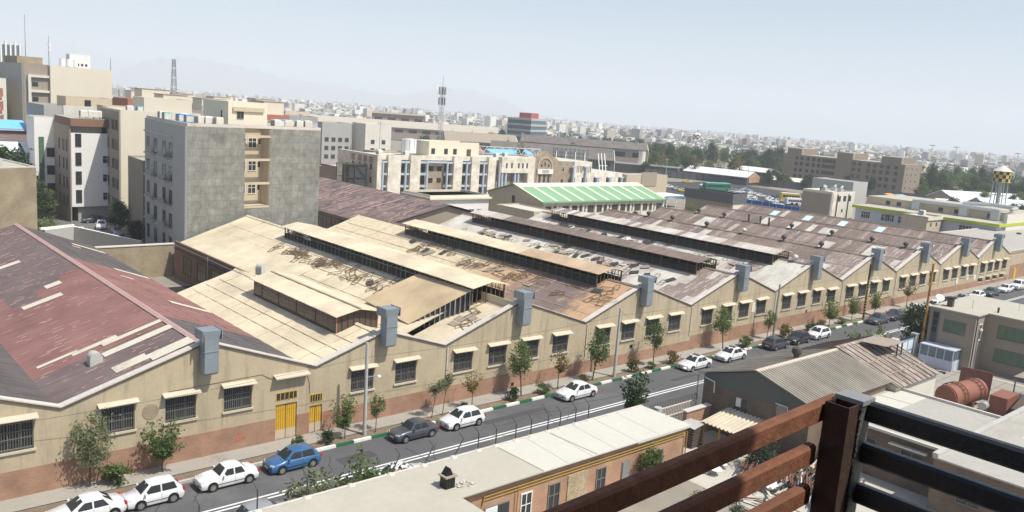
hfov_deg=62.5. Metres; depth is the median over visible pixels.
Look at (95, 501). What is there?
parked car
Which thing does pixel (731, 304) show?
window
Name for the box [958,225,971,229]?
window
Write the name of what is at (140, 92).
apartment block
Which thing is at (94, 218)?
parked car
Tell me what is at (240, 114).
window
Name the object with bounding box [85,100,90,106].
doorway
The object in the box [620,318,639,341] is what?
window
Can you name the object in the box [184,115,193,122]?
air cooler
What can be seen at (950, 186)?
park tree
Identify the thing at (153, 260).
boundary wall
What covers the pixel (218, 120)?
air cooler
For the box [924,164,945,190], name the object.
park tree
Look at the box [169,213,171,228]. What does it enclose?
window
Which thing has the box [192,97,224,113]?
apartment block
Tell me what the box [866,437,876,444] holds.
window
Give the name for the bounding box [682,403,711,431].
yard wall
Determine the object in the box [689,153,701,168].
bare tree
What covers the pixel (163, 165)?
window
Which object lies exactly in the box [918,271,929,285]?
window
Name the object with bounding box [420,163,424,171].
window
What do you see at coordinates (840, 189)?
roof unit
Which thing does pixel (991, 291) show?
parked car
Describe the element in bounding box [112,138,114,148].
window
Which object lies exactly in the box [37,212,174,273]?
alley road
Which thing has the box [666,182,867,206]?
road
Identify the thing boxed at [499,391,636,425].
fence wire
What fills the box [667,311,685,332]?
window
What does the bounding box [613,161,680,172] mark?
long wall building
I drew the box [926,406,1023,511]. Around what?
flat roof annex
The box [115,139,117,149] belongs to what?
window
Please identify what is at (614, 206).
window
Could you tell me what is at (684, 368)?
street lamp
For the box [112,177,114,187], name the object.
window
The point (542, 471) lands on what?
brick building
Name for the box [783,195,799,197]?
side windows
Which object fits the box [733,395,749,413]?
window
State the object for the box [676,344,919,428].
pavement
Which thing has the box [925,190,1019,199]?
shed
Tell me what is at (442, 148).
rooftop structure
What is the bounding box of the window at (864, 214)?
[860,211,870,218]
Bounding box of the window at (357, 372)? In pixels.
[349,363,378,394]
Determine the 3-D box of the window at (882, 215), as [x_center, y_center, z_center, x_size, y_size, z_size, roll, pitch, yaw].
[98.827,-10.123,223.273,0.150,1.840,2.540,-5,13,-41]
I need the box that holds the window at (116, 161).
[115,159,117,169]
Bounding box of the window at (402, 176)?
[400,175,403,184]
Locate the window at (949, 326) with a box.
[942,319,965,335]
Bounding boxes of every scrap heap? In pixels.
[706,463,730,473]
[733,487,799,511]
[737,449,864,503]
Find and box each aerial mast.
[24,14,25,55]
[48,36,50,65]
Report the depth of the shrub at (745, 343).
100.15 m
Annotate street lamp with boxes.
[683,367,698,400]
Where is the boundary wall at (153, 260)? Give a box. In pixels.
[94,243,174,276]
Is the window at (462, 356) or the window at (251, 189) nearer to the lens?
the window at (462, 356)
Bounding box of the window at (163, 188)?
[162,186,165,201]
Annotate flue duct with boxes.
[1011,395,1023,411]
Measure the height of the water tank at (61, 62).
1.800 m
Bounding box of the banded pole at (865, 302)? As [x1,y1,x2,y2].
[862,264,877,319]
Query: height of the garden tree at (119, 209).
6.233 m
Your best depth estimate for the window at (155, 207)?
128.91 m
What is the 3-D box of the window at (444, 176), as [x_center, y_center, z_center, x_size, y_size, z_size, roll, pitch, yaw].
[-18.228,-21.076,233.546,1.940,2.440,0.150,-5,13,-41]
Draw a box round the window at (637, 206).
[634,204,639,210]
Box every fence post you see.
[252,481,261,511]
[302,469,310,499]
[347,458,358,487]
[387,448,399,476]
[420,440,433,466]
[450,432,463,458]
[474,426,480,451]
[492,422,498,447]
[512,417,518,441]
[527,413,533,437]
[544,409,550,432]
[556,407,562,429]
[572,402,577,424]
[585,399,590,421]
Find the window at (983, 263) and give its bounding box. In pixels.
[979,261,989,273]
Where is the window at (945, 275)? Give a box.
[942,267,952,280]
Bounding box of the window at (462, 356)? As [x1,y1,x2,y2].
[452,346,478,374]
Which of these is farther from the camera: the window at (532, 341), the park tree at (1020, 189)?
the park tree at (1020, 189)
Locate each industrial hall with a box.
[311,115,498,139]
[372,111,425,122]
[442,131,517,148]
[489,140,614,170]
[520,134,648,162]
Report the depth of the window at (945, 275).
143.84 m
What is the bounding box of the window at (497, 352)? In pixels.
[487,340,511,367]
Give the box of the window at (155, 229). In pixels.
[154,227,156,241]
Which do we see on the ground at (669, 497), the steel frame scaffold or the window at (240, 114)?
the steel frame scaffold
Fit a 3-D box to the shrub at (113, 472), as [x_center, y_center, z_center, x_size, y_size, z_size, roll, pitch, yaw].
[-25.840,14.134,55.089,2.056,1.771,2.424,2,10,-10]
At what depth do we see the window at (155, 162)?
127.76 m
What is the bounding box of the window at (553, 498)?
[547,481,560,509]
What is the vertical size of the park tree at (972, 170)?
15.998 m
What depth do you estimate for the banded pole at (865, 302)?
119.37 m
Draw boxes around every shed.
[483,149,534,155]
[683,165,759,185]
[700,346,890,460]
[736,166,778,178]
[773,176,802,181]
[802,334,945,395]
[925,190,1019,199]
[934,198,967,202]
[967,197,1023,205]
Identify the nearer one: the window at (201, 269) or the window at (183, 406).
the window at (183, 406)
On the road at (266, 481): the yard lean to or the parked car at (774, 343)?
the parked car at (774, 343)
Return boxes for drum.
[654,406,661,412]
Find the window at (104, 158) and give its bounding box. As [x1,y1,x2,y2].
[102,156,107,163]
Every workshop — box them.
[0,119,26,134]
[0,134,26,142]
[0,141,28,163]
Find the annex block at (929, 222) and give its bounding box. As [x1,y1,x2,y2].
[900,213,943,231]
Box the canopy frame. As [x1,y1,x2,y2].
[598,153,607,169]
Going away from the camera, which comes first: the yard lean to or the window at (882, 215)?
the yard lean to
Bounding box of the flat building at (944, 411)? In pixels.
[862,388,1002,496]
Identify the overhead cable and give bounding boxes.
[4,257,962,425]
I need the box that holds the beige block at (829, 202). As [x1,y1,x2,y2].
[800,188,854,218]
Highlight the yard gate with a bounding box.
[890,332,919,355]
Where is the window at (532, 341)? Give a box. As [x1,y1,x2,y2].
[521,335,543,359]
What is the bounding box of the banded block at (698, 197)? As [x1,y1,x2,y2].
[684,187,746,211]
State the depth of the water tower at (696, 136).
765.90 m
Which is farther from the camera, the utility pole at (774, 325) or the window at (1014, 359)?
the utility pole at (774, 325)
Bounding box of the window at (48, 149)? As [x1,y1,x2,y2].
[47,148,51,156]
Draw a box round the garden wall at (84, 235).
[39,224,141,245]
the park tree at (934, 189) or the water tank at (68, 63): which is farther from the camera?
the park tree at (934, 189)
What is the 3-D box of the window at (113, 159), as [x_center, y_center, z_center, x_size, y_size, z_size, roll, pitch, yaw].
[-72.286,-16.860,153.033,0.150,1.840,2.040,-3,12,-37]
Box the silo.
[638,151,645,163]
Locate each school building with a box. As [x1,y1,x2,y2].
[284,114,317,126]
[852,195,1023,231]
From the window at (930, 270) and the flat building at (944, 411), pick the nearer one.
the flat building at (944, 411)
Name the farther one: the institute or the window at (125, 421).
the institute
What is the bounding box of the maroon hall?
[318,177,490,230]
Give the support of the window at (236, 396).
in the factory hall
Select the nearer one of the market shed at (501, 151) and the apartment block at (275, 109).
the apartment block at (275, 109)
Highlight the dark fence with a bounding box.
[644,169,925,197]
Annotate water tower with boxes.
[692,133,701,148]
[989,165,1011,204]
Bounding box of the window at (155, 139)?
[154,138,156,152]
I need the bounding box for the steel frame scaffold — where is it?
[336,162,367,186]
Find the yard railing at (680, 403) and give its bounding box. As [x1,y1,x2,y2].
[650,392,698,420]
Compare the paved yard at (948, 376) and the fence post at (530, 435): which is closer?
the fence post at (530, 435)
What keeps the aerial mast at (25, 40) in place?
on the tall building at (31, 79)
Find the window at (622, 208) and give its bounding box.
[620,204,625,210]
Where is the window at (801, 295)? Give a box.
[796,290,810,307]
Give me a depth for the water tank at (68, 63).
206.25 m
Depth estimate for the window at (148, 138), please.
130.60 m
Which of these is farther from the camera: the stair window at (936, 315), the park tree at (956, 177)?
the park tree at (956, 177)
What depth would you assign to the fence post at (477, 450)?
54.60 m
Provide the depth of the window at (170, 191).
121.57 m
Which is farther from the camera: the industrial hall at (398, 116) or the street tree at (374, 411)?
the industrial hall at (398, 116)
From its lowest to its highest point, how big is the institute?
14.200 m
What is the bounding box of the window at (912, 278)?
[908,273,918,287]
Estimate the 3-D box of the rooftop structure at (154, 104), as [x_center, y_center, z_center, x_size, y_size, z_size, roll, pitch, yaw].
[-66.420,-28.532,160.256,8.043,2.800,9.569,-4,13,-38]
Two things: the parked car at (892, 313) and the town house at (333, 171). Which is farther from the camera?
the town house at (333, 171)
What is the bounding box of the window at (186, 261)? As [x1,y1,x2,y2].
[183,256,190,276]
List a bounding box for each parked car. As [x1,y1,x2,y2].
[45,491,126,511]
[81,214,107,222]
[95,220,107,228]
[111,226,123,235]
[122,474,184,510]
[193,459,259,492]
[234,498,283,511]
[262,442,321,474]
[374,460,421,474]
[387,417,439,443]
[438,404,485,430]
[555,380,597,401]
[677,353,712,371]
[714,345,747,362]
[755,193,765,196]
[762,336,789,350]
[766,198,778,201]
[784,330,810,345]
[808,325,830,340]
[866,312,889,325]
[885,308,904,321]
[929,299,941,308]
[955,293,969,297]
[969,290,985,296]
[984,287,1000,296]
[998,283,1014,293]
[1010,279,1023,290]
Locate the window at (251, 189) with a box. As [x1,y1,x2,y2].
[247,185,255,193]
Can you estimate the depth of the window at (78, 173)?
153.64 m
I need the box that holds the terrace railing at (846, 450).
[543,389,1023,511]
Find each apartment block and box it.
[26,114,107,221]
[27,102,96,116]
[97,104,125,110]
[100,106,202,227]
[112,90,133,104]
[113,88,170,105]
[143,115,320,267]
[153,93,192,112]
[170,93,193,103]
[192,96,230,108]
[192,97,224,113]
[247,98,274,101]
[252,100,288,120]
[284,110,309,115]
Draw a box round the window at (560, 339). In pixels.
[551,330,573,355]
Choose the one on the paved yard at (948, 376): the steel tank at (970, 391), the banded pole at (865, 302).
the steel tank at (970, 391)
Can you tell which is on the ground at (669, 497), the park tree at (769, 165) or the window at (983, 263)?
the park tree at (769, 165)
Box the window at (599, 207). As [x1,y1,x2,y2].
[596,205,601,211]
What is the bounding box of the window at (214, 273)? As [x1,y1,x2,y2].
[211,269,219,278]
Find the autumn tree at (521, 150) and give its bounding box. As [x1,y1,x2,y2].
[512,142,530,155]
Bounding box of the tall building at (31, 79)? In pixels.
[0,55,111,123]
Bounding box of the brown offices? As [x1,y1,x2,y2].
[782,148,921,192]
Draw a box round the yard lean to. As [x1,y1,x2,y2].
[701,407,763,445]
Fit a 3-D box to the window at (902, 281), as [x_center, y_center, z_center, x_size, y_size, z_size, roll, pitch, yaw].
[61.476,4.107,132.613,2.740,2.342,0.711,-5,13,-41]
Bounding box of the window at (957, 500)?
[954,497,979,510]
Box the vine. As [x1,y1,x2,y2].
[634,444,667,472]
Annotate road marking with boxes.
[203,296,1022,511]
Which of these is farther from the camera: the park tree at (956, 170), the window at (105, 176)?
the park tree at (956, 170)
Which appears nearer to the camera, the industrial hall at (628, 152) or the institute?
the institute
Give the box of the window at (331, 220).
[328,216,334,227]
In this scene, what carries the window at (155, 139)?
in the apartment block at (201, 178)
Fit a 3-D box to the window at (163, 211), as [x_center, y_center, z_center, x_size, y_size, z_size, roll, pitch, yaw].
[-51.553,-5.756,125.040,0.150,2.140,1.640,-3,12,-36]
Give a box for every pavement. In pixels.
[0,276,1023,511]
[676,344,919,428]
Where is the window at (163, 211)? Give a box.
[162,209,165,224]
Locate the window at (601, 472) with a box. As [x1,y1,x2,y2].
[595,466,606,489]
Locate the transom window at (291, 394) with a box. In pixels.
[276,389,297,401]
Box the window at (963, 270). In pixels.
[960,264,970,277]
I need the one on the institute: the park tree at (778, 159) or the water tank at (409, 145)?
the water tank at (409, 145)
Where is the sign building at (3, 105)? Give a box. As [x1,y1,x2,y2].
[0,78,6,119]
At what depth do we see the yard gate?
99.89 m
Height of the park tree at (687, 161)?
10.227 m
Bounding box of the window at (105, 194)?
[103,192,107,199]
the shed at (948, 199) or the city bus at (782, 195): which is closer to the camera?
the city bus at (782, 195)
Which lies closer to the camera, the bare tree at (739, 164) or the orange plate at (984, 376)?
the orange plate at (984, 376)
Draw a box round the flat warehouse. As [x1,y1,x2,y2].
[941,228,1023,254]
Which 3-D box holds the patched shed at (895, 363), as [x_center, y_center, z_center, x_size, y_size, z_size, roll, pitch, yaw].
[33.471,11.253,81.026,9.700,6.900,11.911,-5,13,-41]
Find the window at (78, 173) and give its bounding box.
[76,171,81,183]
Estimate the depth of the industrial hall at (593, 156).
381.15 m
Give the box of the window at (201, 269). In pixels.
[197,262,205,282]
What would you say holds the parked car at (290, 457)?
on the road at (266, 481)
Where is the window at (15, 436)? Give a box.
[0,412,38,456]
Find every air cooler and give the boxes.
[79,110,87,118]
[87,110,95,118]
[95,111,101,118]
[126,105,132,109]
[136,106,142,110]
[157,111,166,117]
[162,112,171,119]
[175,114,185,121]
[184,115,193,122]
[194,116,204,123]
[204,116,212,123]
[213,117,223,123]
[270,119,280,125]
[285,120,291,126]
[295,120,302,126]
[303,120,311,127]
[918,210,925,215]
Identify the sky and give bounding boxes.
[0,0,1023,154]
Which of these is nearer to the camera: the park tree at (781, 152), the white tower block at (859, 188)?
the white tower block at (859, 188)
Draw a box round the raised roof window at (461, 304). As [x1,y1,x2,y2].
[408,291,470,332]
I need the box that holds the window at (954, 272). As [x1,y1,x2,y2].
[951,266,960,279]
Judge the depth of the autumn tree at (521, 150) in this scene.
316.31 m
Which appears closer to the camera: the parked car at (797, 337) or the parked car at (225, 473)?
the parked car at (225, 473)
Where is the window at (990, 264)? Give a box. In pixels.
[987,260,995,272]
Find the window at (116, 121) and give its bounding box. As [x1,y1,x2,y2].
[115,119,117,129]
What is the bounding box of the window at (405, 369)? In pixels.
[393,355,421,385]
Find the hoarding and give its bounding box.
[746,199,799,210]
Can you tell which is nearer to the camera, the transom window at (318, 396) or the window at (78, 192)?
the transom window at (318, 396)
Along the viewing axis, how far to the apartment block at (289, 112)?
282.15 m
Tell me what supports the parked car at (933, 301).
on the road at (266, 481)
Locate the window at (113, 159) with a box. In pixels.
[112,158,114,168]
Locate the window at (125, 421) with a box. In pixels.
[97,397,139,437]
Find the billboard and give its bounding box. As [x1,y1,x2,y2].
[553,146,588,160]
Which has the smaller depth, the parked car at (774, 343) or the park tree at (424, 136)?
the parked car at (774, 343)
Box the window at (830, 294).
[825,286,839,303]
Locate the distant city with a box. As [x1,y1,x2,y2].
[112,84,1023,177]
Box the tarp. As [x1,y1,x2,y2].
[766,482,782,489]
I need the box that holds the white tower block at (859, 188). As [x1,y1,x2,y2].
[812,177,867,218]
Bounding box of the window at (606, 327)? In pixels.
[595,323,615,346]
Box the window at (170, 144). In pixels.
[169,142,171,157]
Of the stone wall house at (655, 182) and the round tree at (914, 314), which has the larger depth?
the stone wall house at (655, 182)
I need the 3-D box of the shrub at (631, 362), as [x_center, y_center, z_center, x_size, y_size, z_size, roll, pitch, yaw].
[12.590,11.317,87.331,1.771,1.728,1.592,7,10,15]
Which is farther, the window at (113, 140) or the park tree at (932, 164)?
the park tree at (932, 164)
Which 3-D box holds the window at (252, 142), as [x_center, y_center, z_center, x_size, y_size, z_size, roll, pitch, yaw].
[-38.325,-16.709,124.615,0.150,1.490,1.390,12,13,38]
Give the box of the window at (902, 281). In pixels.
[898,274,909,289]
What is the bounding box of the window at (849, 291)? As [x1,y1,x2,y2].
[845,283,857,300]
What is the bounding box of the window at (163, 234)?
[162,232,165,242]
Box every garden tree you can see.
[0,143,48,196]
[36,181,56,216]
[37,214,58,231]
[39,189,62,218]
[105,199,128,228]
[124,219,144,240]
[683,203,695,211]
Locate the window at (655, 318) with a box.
[644,314,663,337]
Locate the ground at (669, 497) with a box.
[15,91,1023,511]
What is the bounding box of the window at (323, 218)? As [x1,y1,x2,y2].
[319,214,326,227]
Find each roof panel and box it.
[447,320,459,326]
[454,315,465,321]
[465,314,477,320]
[591,288,602,292]
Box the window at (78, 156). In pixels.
[75,153,81,165]
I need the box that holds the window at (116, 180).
[115,178,117,189]
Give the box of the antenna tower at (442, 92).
[437,76,446,139]
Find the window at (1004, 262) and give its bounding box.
[1001,258,1009,269]
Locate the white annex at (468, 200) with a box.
[400,189,491,216]
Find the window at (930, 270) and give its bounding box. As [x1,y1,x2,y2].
[928,270,937,283]
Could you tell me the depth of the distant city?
1324.07 m
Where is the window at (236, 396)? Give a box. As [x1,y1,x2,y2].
[221,379,257,414]
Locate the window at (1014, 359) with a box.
[992,348,1023,368]
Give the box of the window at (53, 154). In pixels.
[50,148,54,156]
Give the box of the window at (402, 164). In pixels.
[401,163,404,171]
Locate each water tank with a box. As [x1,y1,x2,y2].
[59,58,64,65]
[66,59,71,66]
[73,60,77,66]
[401,138,416,154]
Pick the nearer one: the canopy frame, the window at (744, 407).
the window at (744, 407)
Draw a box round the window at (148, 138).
[147,136,149,146]
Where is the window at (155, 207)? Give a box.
[154,205,156,219]
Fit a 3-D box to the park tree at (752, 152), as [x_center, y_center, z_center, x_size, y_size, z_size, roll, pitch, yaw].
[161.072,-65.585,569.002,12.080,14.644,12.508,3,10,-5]
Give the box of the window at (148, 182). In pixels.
[147,180,149,191]
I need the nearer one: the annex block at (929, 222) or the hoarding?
the annex block at (929, 222)
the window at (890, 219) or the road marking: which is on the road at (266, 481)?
the road marking
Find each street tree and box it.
[66,406,120,486]
[139,415,186,471]
[329,394,358,438]
[367,394,385,431]
[427,379,445,417]
[441,370,455,414]
[460,369,482,404]
[505,338,532,395]
[549,349,570,388]
[586,328,611,379]
[644,321,667,362]
[711,305,734,348]
[762,309,777,335]
[818,299,842,323]
[846,296,862,320]
[867,291,887,312]
[899,280,917,306]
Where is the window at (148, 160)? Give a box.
[147,158,149,169]
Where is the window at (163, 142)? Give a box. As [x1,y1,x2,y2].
[162,140,165,155]
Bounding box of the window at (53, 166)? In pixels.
[52,165,54,174]
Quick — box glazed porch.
[918,340,961,371]
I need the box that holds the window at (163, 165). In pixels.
[162,163,165,178]
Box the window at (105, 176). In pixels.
[103,174,107,181]
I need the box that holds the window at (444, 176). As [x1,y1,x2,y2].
[443,175,448,183]
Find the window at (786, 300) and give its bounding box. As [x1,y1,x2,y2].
[781,292,794,310]
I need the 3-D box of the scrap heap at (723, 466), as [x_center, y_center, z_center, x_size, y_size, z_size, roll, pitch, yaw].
[15.043,16.000,64.641,2.587,0.507,2.311,-5,13,-41]
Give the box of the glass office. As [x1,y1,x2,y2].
[506,112,546,141]
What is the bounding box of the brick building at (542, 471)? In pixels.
[249,405,691,511]
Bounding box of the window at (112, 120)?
[111,119,113,128]
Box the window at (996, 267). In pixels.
[994,259,1002,270]
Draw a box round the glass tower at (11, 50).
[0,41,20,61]
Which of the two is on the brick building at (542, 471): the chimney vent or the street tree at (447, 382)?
the chimney vent
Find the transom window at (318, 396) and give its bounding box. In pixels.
[309,392,322,402]
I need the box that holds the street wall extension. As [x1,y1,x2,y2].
[1007,253,1023,279]
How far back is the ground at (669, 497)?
112.74 m
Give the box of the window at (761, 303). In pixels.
[755,296,770,315]
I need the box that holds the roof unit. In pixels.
[837,186,843,191]
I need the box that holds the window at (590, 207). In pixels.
[587,205,593,211]
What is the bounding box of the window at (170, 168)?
[169,166,171,181]
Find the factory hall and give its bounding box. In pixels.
[0,203,1011,500]
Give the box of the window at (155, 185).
[154,183,156,197]
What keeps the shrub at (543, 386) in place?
on the planting bed
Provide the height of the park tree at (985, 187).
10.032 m
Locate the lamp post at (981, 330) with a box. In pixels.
[972,329,982,368]
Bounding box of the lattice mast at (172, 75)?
[170,59,176,92]
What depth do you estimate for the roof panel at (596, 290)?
91.21 m
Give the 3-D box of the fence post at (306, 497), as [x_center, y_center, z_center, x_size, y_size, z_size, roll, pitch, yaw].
[-11.319,12.594,46.614,0.508,1.588,0.635,1,10,-19]
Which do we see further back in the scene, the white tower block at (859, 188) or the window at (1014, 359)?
the white tower block at (859, 188)
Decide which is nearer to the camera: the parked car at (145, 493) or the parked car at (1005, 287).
the parked car at (145, 493)
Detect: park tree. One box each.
[419,134,430,139]
[499,125,505,134]
[640,161,650,171]
[648,151,663,164]
[652,144,660,164]
[658,144,666,164]
[660,151,678,166]
[663,139,678,162]
[676,145,690,159]
[677,150,691,165]
[681,154,693,168]
[690,147,706,163]
[699,160,714,167]
[703,137,719,164]
[719,150,730,164]
[727,159,741,169]
[736,153,750,165]
[742,158,755,166]
[744,148,758,158]
[753,159,760,166]
[759,146,775,167]
[763,167,773,184]
[764,154,775,168]
[771,155,782,168]
[773,163,782,172]
[774,143,785,161]
[775,172,783,180]
[781,173,793,181]
[800,177,809,187]
[806,173,812,183]
[867,174,878,189]
[911,184,931,193]
[919,176,927,189]
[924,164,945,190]
[926,161,936,172]
[930,187,942,192]
[938,166,952,189]
[943,170,954,180]
[947,196,960,201]
[948,181,964,190]
[953,165,961,175]
[953,175,960,185]
[955,172,975,189]
[958,170,967,177]
[963,185,973,191]
[965,170,984,190]
[966,166,978,177]
[977,165,991,183]
[977,183,992,192]
[979,191,991,197]
[985,177,996,190]
[991,182,1010,193]
[1005,178,1018,191]
[1007,183,1017,193]
[1007,191,1017,199]
[1014,179,1023,191]
[1015,184,1023,192]
[1016,191,1023,198]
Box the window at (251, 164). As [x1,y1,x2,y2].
[248,161,255,170]
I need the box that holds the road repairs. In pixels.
[155,326,900,511]
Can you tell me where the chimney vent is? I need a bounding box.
[438,466,457,489]
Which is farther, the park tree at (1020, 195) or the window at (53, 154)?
the park tree at (1020, 195)
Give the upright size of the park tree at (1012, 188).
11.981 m
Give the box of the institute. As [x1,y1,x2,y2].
[337,149,624,193]
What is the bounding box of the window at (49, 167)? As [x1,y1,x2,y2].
[47,165,51,174]
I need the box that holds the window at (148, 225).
[147,223,149,236]
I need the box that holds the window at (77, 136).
[75,134,80,146]
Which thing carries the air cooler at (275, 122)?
on the apartment block at (201, 178)
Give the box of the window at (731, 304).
[722,302,736,320]
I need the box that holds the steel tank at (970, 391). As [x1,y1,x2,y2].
[935,377,987,407]
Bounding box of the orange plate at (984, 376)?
[959,366,993,400]
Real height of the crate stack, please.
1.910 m
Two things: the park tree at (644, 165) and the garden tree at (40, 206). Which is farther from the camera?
the park tree at (644, 165)
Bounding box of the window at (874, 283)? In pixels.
[869,280,881,295]
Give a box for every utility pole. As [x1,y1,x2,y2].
[362,342,380,435]
[612,308,621,376]
[772,284,780,335]
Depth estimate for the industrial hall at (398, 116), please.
625.83 m
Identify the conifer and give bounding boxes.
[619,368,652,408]
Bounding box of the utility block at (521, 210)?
[495,203,556,218]
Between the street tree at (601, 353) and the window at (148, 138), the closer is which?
the street tree at (601, 353)
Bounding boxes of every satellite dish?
[712,467,722,474]
[936,294,944,302]
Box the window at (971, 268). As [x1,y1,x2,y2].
[968,263,977,275]
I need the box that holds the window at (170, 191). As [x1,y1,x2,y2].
[169,189,171,204]
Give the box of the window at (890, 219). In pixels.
[884,214,894,221]
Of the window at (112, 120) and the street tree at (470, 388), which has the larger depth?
the window at (112, 120)
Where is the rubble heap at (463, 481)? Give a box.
[455,479,475,487]
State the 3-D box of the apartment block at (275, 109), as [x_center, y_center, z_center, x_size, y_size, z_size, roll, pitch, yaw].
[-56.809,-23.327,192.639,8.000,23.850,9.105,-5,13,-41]
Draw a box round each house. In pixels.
[0,158,37,229]
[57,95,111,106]
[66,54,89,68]
[128,155,144,241]
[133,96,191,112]
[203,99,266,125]
[318,121,351,162]
[319,164,330,178]
[321,163,337,179]
[351,122,391,151]
[364,150,400,152]
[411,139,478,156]
[622,172,667,192]
[926,294,1023,379]
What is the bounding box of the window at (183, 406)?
[162,388,201,425]
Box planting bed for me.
[18,286,998,511]
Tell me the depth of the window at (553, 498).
53.70 m
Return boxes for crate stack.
[683,418,704,447]
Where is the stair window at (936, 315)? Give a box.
[929,310,940,341]
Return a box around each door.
[275,402,296,439]
[309,404,321,431]
[466,149,470,156]
[484,500,509,511]
[620,459,630,479]
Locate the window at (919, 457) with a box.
[900,448,923,461]
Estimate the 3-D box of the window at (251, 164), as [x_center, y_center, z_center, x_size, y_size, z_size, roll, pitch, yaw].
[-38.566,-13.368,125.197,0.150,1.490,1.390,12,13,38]
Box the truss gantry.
[479,146,540,155]
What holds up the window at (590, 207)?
in the green hall
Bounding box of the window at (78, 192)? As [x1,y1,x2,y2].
[76,190,81,202]
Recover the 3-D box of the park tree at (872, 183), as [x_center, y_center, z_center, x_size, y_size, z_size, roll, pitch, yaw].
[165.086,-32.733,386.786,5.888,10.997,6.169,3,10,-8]
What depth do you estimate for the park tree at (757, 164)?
516.40 m
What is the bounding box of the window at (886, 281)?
[882,277,893,292]
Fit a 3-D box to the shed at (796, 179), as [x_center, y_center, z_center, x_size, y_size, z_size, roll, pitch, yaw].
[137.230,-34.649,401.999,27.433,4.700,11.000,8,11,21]
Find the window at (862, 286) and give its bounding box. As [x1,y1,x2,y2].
[857,281,866,297]
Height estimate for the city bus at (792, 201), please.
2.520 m
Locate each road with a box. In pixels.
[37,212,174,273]
[124,288,1023,511]
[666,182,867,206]
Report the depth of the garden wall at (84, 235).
129.83 m
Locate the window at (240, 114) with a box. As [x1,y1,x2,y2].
[237,111,243,118]
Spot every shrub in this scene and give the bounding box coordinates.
[98,462,132,486]
[279,463,340,501]
[291,434,306,444]
[320,428,334,444]
[323,443,409,490]
[505,386,520,400]
[535,382,551,394]
[577,373,589,381]
[625,358,641,371]
[647,361,656,368]
[664,349,681,364]
[729,503,746,511]
[738,335,753,347]
[744,441,781,462]
[778,323,792,336]
[805,322,816,329]
[817,319,826,325]
[837,316,846,323]
[844,325,893,338]
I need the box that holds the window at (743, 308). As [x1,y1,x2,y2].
[737,299,753,319]
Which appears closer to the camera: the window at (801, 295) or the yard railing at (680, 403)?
the yard railing at (680, 403)
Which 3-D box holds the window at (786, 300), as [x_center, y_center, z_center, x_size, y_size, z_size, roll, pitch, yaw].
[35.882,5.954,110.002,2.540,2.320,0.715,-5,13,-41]
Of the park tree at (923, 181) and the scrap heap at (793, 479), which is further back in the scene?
the park tree at (923, 181)
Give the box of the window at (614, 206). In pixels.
[612,204,617,209]
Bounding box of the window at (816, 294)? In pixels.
[811,287,824,304]
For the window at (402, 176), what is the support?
in the institute
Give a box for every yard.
[683,369,1023,511]
[933,367,1023,411]
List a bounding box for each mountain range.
[2,36,137,72]
[112,56,551,117]
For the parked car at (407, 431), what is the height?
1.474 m
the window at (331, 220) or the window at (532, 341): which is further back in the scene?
the window at (331, 220)
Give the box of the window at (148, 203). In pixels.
[147,201,149,213]
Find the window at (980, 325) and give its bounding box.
[977,324,982,340]
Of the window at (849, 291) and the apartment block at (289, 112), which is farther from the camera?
the apartment block at (289, 112)
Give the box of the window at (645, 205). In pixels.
[642,203,647,209]
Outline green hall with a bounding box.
[484,182,666,217]
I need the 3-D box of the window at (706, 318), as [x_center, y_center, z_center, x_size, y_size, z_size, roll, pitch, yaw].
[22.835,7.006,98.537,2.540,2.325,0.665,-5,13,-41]
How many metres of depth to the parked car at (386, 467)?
57.98 m
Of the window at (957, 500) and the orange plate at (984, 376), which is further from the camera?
the orange plate at (984, 376)
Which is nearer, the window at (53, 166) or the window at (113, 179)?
the window at (113, 179)
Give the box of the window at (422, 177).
[420,175,424,183]
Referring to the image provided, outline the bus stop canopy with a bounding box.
[657,193,684,206]
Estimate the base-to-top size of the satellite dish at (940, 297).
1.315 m
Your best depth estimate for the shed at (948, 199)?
340.76 m
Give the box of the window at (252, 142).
[248,138,256,147]
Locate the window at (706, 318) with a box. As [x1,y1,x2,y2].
[700,305,716,326]
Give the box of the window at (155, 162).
[154,160,156,175]
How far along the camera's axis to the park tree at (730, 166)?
460.72 m
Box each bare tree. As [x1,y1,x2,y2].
[656,148,669,164]
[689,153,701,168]
[711,154,725,168]
[731,156,748,170]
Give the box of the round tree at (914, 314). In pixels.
[894,302,931,342]
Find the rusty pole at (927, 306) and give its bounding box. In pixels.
[918,264,934,354]
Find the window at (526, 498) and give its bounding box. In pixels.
[520,490,532,511]
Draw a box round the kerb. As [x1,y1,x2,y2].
[120,310,906,495]
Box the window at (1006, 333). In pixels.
[996,325,1023,343]
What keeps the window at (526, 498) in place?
in the brick building at (542, 471)
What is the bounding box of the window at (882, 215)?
[880,214,890,220]
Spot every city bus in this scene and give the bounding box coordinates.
[702,182,730,190]
[779,192,800,199]
[784,197,801,204]
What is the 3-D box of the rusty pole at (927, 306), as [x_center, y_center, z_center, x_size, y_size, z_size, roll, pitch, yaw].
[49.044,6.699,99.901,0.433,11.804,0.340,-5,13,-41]
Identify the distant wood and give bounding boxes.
[275,99,1023,189]
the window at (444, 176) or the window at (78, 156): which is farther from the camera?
the window at (444, 176)
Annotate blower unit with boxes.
[978,389,1018,415]

